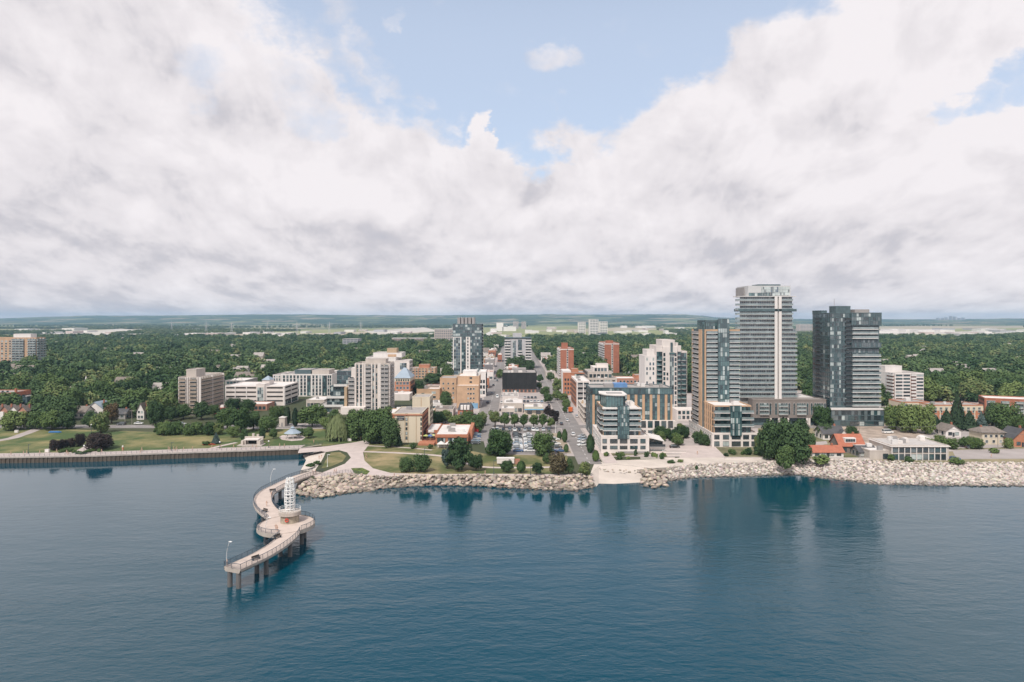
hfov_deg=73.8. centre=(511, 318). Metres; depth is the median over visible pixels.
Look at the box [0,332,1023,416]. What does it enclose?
wood
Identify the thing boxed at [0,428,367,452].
park lawn
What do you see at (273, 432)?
park tree
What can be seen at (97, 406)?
house
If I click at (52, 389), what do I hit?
wood tree
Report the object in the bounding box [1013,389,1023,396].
wood tree
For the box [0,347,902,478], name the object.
ground
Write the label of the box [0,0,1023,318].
sky
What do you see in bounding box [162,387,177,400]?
wood tree
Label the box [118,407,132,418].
house
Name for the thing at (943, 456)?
window
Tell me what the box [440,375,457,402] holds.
tan wing
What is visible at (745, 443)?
window
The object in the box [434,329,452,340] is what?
apartment slab
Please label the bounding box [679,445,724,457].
pink paving
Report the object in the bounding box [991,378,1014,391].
wood tree
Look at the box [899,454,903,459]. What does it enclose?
window
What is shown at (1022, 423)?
garden tree
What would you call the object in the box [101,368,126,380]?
wood tree
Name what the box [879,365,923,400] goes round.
white apartment
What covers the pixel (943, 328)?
warehouse
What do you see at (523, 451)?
parking lot
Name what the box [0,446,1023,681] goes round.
water
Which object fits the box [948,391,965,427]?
pine tree
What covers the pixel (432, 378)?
city tree
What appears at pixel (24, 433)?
path
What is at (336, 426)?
willow tree
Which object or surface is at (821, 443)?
access lane
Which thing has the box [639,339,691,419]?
stepped condo
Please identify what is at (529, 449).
parked car
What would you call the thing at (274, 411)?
park tree
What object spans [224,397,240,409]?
park tree
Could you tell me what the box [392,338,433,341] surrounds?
apartment slab
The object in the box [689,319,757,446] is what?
teal tower
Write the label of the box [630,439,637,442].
window
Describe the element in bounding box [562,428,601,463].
paved plaza
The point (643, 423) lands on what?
window
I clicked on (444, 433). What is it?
restaurant
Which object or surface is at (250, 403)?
park tree
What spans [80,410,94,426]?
park tree
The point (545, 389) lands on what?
street tree
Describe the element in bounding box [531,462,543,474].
round tree
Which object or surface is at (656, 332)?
field
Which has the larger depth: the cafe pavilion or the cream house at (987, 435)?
the cream house at (987, 435)
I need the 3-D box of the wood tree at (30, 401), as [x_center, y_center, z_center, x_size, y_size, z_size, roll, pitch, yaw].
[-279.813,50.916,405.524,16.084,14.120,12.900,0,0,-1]
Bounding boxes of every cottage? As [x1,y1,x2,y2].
[808,443,844,456]
[828,432,864,452]
[849,445,874,456]
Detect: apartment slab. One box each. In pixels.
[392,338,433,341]
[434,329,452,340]
[796,324,812,330]
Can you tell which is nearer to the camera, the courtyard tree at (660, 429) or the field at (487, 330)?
the courtyard tree at (660, 429)
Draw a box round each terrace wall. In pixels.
[640,457,674,458]
[650,451,685,452]
[724,457,760,458]
[829,457,869,459]
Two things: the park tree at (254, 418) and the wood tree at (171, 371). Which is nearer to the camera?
the park tree at (254, 418)
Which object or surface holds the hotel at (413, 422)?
on the ground at (300, 403)
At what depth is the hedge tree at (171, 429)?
333.05 m
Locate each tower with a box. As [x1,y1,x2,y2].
[0,334,46,362]
[412,394,432,426]
[440,318,483,374]
[504,333,531,368]
[513,321,517,328]
[521,322,525,328]
[557,343,573,376]
[578,322,585,333]
[588,319,597,334]
[598,340,618,372]
[599,321,607,333]
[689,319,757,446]
[733,284,796,403]
[812,306,884,425]
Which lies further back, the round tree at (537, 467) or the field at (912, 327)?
the field at (912, 327)
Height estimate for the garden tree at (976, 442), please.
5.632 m
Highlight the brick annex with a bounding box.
[614,374,638,383]
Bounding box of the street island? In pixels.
[552,433,570,452]
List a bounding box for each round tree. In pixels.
[399,457,414,471]
[412,454,431,471]
[444,436,473,469]
[468,454,482,470]
[485,428,512,456]
[499,460,513,471]
[530,430,555,455]
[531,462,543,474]
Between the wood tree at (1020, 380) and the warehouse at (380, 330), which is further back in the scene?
the warehouse at (380, 330)
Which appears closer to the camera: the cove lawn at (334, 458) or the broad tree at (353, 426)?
the cove lawn at (334, 458)
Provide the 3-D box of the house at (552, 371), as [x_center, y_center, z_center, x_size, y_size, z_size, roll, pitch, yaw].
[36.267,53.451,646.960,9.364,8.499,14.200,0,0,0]
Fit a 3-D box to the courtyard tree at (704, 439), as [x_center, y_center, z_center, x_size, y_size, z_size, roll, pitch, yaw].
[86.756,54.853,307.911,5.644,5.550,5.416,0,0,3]
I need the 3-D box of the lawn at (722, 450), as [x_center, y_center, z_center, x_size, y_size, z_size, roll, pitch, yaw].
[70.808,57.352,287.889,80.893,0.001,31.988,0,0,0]
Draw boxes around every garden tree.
[797,418,809,431]
[811,404,832,425]
[816,422,831,432]
[845,425,858,433]
[883,404,903,429]
[896,402,923,432]
[913,403,936,433]
[933,434,945,441]
[937,438,958,448]
[958,436,969,446]
[965,436,985,448]
[984,401,995,425]
[988,402,1022,429]
[1002,438,1013,448]
[1013,414,1023,427]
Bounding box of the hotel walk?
[656,445,685,453]
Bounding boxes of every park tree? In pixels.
[0,410,28,429]
[25,410,44,428]
[39,409,61,429]
[55,411,76,428]
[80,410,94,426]
[89,410,109,432]
[146,400,164,423]
[157,420,171,433]
[164,406,176,420]
[176,403,192,418]
[192,401,211,419]
[209,404,220,414]
[216,406,235,427]
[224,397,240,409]
[226,425,239,436]
[229,405,249,432]
[239,399,256,410]
[240,429,247,439]
[247,410,259,429]
[258,414,279,431]
[259,427,265,437]
[268,428,277,438]
[269,406,279,419]
[278,406,285,418]
[296,403,325,426]
[303,427,313,437]
[319,416,331,427]
[327,409,340,417]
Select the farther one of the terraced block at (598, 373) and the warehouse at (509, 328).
the warehouse at (509, 328)
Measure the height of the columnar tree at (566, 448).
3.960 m
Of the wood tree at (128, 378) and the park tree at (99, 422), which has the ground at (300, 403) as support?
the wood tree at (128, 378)
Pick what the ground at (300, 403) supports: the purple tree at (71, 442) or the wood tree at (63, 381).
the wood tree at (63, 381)
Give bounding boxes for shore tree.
[756,418,782,458]
[756,429,764,455]
[775,444,794,468]
[776,417,812,464]
[806,431,815,444]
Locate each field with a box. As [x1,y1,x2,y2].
[65,329,132,334]
[205,332,372,335]
[273,328,398,333]
[365,327,433,334]
[483,326,586,334]
[539,328,655,331]
[539,330,672,334]
[655,326,734,328]
[879,326,1023,328]
[899,329,976,334]
[955,328,1023,332]
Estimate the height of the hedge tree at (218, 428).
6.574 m
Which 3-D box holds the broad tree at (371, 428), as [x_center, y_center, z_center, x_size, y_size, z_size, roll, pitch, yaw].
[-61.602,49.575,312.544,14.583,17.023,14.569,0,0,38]
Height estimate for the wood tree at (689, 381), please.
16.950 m
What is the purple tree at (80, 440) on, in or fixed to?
on the park lawn at (38, 440)
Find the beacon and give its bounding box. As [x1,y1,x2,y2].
[278,477,300,523]
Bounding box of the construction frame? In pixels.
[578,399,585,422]
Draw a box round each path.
[0,428,42,440]
[298,440,585,476]
[362,445,430,449]
[364,451,549,467]
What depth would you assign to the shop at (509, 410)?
398.00 m
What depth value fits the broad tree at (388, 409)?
352.58 m
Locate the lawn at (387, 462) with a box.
[364,444,570,473]
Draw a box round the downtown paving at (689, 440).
[224,357,978,456]
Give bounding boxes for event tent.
[437,441,447,448]
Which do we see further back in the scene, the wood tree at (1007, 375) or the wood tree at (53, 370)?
the wood tree at (53, 370)
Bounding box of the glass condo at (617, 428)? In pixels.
[593,391,649,453]
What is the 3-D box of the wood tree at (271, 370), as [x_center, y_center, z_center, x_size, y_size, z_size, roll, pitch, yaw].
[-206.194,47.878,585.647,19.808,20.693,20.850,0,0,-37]
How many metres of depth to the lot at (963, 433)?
327.93 m
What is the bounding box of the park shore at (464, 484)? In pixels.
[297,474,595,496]
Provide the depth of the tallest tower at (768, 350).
371.07 m
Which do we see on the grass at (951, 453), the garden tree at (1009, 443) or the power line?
the garden tree at (1009, 443)
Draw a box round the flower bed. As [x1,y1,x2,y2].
[351,468,369,474]
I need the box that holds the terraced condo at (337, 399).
[319,367,352,412]
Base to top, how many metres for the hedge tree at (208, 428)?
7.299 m
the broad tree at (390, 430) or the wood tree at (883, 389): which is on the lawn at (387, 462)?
the broad tree at (390, 430)
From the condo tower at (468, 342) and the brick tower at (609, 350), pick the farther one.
the brick tower at (609, 350)
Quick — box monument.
[237,433,265,446]
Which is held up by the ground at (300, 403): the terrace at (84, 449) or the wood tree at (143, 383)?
the wood tree at (143, 383)
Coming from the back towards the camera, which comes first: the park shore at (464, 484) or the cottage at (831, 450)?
the cottage at (831, 450)
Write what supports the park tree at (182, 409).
on the ground at (300, 403)
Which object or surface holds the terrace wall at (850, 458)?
on the grass at (951, 453)
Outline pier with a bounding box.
[224,468,322,588]
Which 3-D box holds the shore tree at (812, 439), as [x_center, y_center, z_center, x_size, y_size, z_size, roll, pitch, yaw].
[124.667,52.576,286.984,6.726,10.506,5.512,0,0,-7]
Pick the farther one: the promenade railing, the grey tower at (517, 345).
the grey tower at (517, 345)
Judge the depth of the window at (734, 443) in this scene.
303.99 m
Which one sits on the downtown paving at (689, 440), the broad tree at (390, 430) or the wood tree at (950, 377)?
the wood tree at (950, 377)
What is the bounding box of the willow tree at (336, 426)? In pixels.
[325,413,348,441]
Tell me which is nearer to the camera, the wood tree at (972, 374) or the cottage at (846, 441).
the cottage at (846, 441)
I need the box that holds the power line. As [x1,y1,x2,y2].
[817,423,1023,434]
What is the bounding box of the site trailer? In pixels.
[497,457,513,464]
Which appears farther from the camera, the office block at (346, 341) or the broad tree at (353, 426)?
the office block at (346, 341)
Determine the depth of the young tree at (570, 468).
249.91 m
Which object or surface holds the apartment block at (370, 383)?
on the ground at (300, 403)
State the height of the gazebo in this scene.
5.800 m
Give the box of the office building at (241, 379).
[225,377,257,385]
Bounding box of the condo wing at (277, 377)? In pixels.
[273,372,286,381]
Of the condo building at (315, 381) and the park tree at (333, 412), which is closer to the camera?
the park tree at (333, 412)
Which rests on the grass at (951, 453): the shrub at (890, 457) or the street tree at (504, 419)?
the shrub at (890, 457)
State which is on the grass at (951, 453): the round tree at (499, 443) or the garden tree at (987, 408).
the garden tree at (987, 408)
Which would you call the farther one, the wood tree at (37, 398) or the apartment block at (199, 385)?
the apartment block at (199, 385)
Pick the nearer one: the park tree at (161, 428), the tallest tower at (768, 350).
the park tree at (161, 428)
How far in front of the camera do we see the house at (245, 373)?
575.39 m
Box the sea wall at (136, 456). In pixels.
[0,444,321,463]
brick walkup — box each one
[0,388,36,403]
[889,398,928,407]
[919,401,982,418]
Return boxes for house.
[0,404,15,416]
[10,404,24,411]
[18,404,31,412]
[75,404,95,417]
[90,399,105,413]
[114,377,133,381]
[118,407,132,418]
[136,402,148,419]
[151,383,169,389]
[234,372,254,376]
[253,352,265,358]
[457,403,473,414]
[483,348,489,355]
[540,352,550,361]
[545,370,555,378]
[814,424,846,439]
[928,368,942,371]
[934,422,962,436]
[968,425,1006,443]
[1003,425,1023,446]
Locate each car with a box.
[524,447,534,451]
[881,429,893,433]
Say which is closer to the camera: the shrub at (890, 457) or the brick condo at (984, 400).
the shrub at (890, 457)
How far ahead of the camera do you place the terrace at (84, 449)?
293.57 m
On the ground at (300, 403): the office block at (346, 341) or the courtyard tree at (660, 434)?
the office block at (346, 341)
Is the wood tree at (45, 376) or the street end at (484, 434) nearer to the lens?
the street end at (484, 434)
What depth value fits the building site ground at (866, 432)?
339.33 m
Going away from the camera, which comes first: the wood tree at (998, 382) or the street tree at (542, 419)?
the street tree at (542, 419)
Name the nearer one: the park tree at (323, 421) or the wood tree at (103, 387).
the park tree at (323, 421)
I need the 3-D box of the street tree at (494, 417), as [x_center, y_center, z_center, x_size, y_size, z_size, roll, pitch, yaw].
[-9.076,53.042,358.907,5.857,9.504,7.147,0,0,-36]
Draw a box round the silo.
[496,323,502,330]
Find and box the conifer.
[394,431,402,445]
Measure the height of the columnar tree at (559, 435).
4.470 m
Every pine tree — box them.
[938,409,956,426]
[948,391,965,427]
[960,410,978,429]
[977,411,987,425]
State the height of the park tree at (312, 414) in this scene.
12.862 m
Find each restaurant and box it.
[242,400,274,409]
[418,422,474,445]
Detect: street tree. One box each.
[488,410,499,426]
[499,413,510,427]
[510,413,518,427]
[518,414,527,427]
[528,414,538,426]
[537,374,543,381]
[538,413,547,426]
[539,386,549,394]
[543,393,553,401]
[546,372,554,379]
[547,417,554,425]
[551,390,561,399]
[552,377,560,390]
[558,393,567,400]
[562,398,570,406]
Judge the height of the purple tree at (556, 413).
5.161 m
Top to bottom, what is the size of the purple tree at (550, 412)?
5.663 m
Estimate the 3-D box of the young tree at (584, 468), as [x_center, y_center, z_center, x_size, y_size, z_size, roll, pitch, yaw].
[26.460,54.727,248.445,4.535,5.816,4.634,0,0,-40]
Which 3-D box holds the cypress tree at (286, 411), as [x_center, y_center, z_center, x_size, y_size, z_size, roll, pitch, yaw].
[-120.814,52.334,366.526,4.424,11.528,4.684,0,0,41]
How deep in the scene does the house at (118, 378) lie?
520.24 m
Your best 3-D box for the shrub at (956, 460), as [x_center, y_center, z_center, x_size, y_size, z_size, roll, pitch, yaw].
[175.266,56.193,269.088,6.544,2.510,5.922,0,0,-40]
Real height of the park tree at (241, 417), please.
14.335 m
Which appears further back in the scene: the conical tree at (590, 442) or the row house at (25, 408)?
the row house at (25, 408)
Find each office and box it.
[394,368,414,400]
[428,387,440,399]
[853,436,950,460]
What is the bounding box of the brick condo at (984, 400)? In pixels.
[978,395,1023,415]
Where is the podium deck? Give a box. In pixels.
[795,393,816,397]
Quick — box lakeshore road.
[0,425,1021,427]
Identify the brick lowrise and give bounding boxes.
[561,368,584,394]
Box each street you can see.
[479,335,508,424]
[531,349,578,424]
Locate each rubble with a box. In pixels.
[639,468,667,488]
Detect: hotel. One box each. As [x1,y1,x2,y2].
[392,406,428,442]
[586,382,676,434]
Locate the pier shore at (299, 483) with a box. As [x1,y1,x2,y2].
[295,470,310,491]
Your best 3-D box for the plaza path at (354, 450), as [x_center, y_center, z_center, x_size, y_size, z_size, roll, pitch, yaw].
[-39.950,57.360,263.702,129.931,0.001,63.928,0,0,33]
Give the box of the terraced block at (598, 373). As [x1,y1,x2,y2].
[583,363,616,383]
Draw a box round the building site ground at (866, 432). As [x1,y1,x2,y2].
[842,424,924,442]
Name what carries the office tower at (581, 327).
on the field at (656, 332)
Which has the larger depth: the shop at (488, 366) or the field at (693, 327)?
the field at (693, 327)
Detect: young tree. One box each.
[542,453,550,463]
[564,458,574,473]
[578,461,590,474]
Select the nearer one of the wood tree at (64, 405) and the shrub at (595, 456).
the shrub at (595, 456)
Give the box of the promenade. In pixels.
[0,445,303,456]
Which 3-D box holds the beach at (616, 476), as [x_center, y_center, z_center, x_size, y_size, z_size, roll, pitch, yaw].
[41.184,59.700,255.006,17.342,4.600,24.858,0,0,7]
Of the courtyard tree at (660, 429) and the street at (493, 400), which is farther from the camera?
the street at (493, 400)
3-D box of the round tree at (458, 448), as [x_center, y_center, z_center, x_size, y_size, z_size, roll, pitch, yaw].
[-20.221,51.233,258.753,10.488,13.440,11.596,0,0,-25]
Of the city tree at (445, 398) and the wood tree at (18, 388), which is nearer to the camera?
the city tree at (445, 398)
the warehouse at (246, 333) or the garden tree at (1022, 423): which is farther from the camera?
the warehouse at (246, 333)
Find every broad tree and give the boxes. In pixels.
[345,409,366,439]
[359,408,394,443]
[379,405,392,419]
[381,417,401,446]
[441,448,454,468]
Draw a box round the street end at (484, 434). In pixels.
[478,428,490,440]
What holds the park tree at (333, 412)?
on the ground at (300, 403)
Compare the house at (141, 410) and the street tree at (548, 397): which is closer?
the house at (141, 410)
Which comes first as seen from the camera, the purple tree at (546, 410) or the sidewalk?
the sidewalk
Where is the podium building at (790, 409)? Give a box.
[748,398,825,425]
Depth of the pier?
179.19 m
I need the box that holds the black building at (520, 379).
[502,367,536,391]
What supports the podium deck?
on the downtown paving at (689, 440)
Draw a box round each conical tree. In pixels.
[516,461,525,472]
[586,434,594,452]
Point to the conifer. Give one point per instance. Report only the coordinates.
(399, 443)
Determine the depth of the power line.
314.46 m
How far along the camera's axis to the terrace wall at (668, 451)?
290.69 m
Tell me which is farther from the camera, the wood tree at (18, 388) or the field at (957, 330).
the field at (957, 330)
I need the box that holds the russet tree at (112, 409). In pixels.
[103,402,118,423]
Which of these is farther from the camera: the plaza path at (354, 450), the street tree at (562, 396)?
the street tree at (562, 396)
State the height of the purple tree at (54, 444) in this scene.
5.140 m
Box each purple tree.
[49,439,59,449]
[60,439,68,447]
[67,437,75,446]
[74,433,86,446]
[84,432,114,449]
[543,406,550,415]
[548,409,554,416]
[553,410,559,416]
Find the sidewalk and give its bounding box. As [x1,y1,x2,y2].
[582,428,617,462]
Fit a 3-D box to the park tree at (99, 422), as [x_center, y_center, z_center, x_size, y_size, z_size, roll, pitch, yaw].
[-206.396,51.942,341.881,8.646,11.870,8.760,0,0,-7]
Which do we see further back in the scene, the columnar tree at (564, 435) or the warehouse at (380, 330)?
the warehouse at (380, 330)
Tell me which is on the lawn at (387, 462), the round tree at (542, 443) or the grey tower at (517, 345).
the round tree at (542, 443)
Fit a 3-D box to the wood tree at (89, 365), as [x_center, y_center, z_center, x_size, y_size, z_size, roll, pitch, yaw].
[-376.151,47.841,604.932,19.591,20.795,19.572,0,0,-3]
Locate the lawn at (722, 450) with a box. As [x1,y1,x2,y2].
[594,447,761,459]
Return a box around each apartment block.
[178,368,223,415]
[341,358,393,413]
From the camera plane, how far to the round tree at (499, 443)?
282.17 m
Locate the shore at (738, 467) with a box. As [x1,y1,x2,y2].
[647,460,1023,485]
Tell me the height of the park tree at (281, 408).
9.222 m
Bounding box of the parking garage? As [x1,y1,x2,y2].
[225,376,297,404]
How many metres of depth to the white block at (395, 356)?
565.61 m
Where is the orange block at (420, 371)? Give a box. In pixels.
[413,364,436,378]
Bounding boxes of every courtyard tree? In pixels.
[655,427,665,436]
[655,430,665,439]
[664,428,670,437]
[667,429,677,439]
[671,432,678,442]
[673,434,683,444]
[678,428,689,437]
[691,431,700,437]
[693,434,701,442]
[697,434,709,445]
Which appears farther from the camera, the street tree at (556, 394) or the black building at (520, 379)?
the black building at (520, 379)
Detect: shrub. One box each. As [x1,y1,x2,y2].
[305,463,315,466]
[409,442,415,448]
[592,450,599,461]
[812,454,829,464]
[887,454,894,460]
[904,456,914,462]
[948,456,964,463]
[988,448,999,453]
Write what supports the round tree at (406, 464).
on the lawn at (387, 462)
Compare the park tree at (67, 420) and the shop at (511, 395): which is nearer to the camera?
the park tree at (67, 420)
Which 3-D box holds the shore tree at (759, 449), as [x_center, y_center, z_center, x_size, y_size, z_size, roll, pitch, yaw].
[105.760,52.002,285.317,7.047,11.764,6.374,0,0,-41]
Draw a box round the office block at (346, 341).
[343,338,361,344]
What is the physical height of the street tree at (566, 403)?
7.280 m
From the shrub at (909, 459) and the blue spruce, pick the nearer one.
the shrub at (909, 459)
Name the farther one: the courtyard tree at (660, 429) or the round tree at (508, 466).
the courtyard tree at (660, 429)
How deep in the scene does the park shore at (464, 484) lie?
244.73 m
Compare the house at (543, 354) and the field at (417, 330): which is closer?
the house at (543, 354)
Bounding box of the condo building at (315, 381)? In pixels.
[281,368,336,395]
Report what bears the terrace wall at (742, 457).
on the beach terrace at (654, 463)
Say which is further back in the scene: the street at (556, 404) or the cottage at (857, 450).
the street at (556, 404)
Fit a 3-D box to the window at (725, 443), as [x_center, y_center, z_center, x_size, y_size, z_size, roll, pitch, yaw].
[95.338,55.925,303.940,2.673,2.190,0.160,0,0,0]
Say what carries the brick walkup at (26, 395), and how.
on the ground at (300, 403)
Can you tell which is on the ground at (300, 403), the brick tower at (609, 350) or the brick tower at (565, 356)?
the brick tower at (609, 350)
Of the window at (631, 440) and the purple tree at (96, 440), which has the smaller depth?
the window at (631, 440)
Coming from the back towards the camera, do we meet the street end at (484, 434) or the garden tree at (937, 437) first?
the street end at (484, 434)
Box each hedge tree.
[153,422,162,434]
[163,422,176,435]
[173,420,183,434]
[182,422,195,435]
[192,421,203,434]
[201,421,214,434]
[213,422,223,434]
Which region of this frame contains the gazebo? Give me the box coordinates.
[284,426,300,439]
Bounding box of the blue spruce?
[211,433,220,443]
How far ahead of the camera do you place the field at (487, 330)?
3479.78 m
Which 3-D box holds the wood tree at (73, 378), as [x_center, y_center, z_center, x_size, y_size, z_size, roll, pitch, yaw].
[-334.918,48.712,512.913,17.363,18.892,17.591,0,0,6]
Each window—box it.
[610,439,617,442]
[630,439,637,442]
[641,421,645,427]
[648,421,652,427]
[668,421,672,427]
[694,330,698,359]
[714,441,719,445]
[723,441,728,445]
[732,441,740,445]
[743,441,748,445]
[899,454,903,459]
[917,454,921,459]
[923,454,927,459]
[929,454,933,459]
[935,454,939,459]
[941,454,945,459]
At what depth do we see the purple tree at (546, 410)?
396.63 m
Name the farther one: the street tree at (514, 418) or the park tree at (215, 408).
the park tree at (215, 408)
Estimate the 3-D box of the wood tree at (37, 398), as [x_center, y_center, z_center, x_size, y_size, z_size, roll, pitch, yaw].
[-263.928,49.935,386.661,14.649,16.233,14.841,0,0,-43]
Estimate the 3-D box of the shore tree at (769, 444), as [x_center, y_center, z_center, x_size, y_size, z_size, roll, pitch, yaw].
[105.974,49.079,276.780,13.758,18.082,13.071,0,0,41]
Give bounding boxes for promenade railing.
[6,442,318,455]
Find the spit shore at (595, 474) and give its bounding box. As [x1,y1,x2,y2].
[590,466,598,486]
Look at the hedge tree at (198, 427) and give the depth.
335.16 m
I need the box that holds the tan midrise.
[457,369,480,408]
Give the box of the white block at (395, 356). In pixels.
[366,348,412,387]
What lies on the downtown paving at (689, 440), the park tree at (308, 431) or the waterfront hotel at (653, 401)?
the waterfront hotel at (653, 401)
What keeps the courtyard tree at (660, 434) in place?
on the downtown paving at (689, 440)
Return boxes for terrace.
[77,447,104,453]
[591,457,774,472]
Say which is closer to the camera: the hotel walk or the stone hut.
the hotel walk
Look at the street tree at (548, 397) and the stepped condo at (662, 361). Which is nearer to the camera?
the stepped condo at (662, 361)
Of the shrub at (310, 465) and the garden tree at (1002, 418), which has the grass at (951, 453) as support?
the garden tree at (1002, 418)
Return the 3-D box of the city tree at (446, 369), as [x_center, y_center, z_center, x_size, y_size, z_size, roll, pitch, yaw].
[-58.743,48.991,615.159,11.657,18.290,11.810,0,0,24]
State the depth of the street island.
314.73 m
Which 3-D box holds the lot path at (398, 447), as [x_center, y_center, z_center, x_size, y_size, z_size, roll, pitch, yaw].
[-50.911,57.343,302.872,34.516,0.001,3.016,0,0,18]
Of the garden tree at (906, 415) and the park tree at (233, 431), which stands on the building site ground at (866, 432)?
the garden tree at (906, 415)
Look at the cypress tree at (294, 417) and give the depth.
360.12 m
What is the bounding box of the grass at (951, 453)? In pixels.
[758,419,1023,462]
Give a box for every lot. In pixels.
[484,429,566,453]
[923,428,1003,447]
[953,448,1023,458]
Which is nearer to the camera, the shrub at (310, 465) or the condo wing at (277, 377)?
the shrub at (310, 465)
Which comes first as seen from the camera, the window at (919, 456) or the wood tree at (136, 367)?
the window at (919, 456)
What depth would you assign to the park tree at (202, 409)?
383.08 m
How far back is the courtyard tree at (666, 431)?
323.99 m
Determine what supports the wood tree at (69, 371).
on the ground at (300, 403)
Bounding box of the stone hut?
[279,416,287,426]
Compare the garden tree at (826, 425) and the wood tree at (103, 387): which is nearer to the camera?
the garden tree at (826, 425)
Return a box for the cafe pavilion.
[647,433,664,450]
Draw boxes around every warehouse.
[62,328,87,329]
[66,331,83,332]
[80,330,97,331]
[243,332,259,334]
[374,329,386,331]
[503,327,515,330]
[898,329,912,331]
[910,330,934,331]
[932,328,954,329]
[937,330,954,331]
[971,331,991,332]
[988,330,1015,331]
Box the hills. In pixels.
[0,314,1023,324]
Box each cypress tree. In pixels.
[282,406,291,423]
[291,408,299,426]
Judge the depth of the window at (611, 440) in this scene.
290.00 m
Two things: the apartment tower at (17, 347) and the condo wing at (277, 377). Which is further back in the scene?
the apartment tower at (17, 347)
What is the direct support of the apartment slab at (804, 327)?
on the ground at (300, 403)
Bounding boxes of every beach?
[301,451,325,470]
[599,465,643,483]
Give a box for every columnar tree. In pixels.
[557,431,561,438]
[562,429,567,441]
[563,444,568,451]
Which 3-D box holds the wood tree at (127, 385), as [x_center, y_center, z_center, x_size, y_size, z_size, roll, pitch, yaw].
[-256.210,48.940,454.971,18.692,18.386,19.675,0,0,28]
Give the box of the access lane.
[816,441,826,444]
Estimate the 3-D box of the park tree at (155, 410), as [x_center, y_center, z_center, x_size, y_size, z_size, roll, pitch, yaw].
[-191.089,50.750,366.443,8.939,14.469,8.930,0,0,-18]
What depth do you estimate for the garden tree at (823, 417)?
360.99 m
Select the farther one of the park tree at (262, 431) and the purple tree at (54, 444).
the park tree at (262, 431)
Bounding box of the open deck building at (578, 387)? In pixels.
[571,376,589,407]
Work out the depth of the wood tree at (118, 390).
440.31 m
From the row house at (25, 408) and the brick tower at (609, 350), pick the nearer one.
the row house at (25, 408)
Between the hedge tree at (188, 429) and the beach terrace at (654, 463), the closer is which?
the beach terrace at (654, 463)
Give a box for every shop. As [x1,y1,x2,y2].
[306,396,326,406]
[391,407,435,417]
[417,385,439,393]
[433,400,442,407]
[435,405,455,414]
[479,369,486,396]
[484,362,492,369]
[485,358,494,366]
[487,370,493,378]
[488,349,495,355]
[498,353,501,361]
[501,405,514,416]
[502,391,518,399]
[503,398,522,412]
[524,403,543,414]
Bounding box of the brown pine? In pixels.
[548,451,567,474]
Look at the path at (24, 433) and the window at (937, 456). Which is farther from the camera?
the path at (24, 433)
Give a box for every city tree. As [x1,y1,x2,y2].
[413,380,424,392]
[423,373,441,383]
[433,410,445,422]
[439,389,452,404]
[441,362,453,375]
[441,409,452,422]
[448,414,460,423]
[460,410,473,423]
[471,414,483,431]
[478,411,487,424]
[496,369,502,377]
[505,357,513,365]
[511,355,525,366]
[523,360,534,368]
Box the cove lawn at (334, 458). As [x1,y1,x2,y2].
[322,452,345,467]
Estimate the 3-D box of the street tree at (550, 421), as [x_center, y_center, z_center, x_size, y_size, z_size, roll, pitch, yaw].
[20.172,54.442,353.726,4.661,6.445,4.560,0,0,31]
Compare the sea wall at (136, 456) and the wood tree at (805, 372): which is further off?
the wood tree at (805, 372)
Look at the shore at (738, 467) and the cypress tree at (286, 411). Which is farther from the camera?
the cypress tree at (286, 411)
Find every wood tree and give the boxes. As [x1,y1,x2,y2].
[0,363,10,371]
[0,392,22,404]
[4,384,22,389]
[5,371,30,387]
[25,378,46,393]
[27,392,41,404]
[30,393,57,410]
[31,400,50,412]
[35,370,61,384]
[40,381,70,399]
[44,375,73,388]
[46,396,80,413]
[49,366,64,373]
[55,371,81,385]
[56,367,81,378]
[58,387,83,405]
[75,361,100,372]
[77,385,94,395]
[82,379,98,386]
[90,379,115,394]
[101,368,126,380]
[113,378,139,390]
[114,387,126,396]
[118,375,138,382]
[120,385,150,407]
[124,363,142,373]
[131,377,152,389]
[146,390,178,417]
[160,365,182,377]
[161,379,177,391]
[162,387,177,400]
[195,366,209,371]
[261,362,279,377]
[687,373,691,392]
[795,364,812,379]
[801,382,812,391]
[801,387,812,395]
[879,380,886,391]
[924,376,943,400]
[927,373,949,391]
[944,373,960,384]
[956,369,983,380]
[957,377,988,400]
[981,370,995,383]
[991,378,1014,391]
[996,371,1023,380]
[997,380,1023,395]
[1004,379,1023,385]
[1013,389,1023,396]
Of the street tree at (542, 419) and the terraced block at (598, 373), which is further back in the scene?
the terraced block at (598, 373)
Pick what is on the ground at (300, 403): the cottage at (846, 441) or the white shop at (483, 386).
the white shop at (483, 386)
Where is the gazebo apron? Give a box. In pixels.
[279,435,304,440]
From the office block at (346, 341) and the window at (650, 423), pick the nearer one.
the window at (650, 423)
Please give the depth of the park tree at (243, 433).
314.10 m
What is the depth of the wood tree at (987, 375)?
508.49 m
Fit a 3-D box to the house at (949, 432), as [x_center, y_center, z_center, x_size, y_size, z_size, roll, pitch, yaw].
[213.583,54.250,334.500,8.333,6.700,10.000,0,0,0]

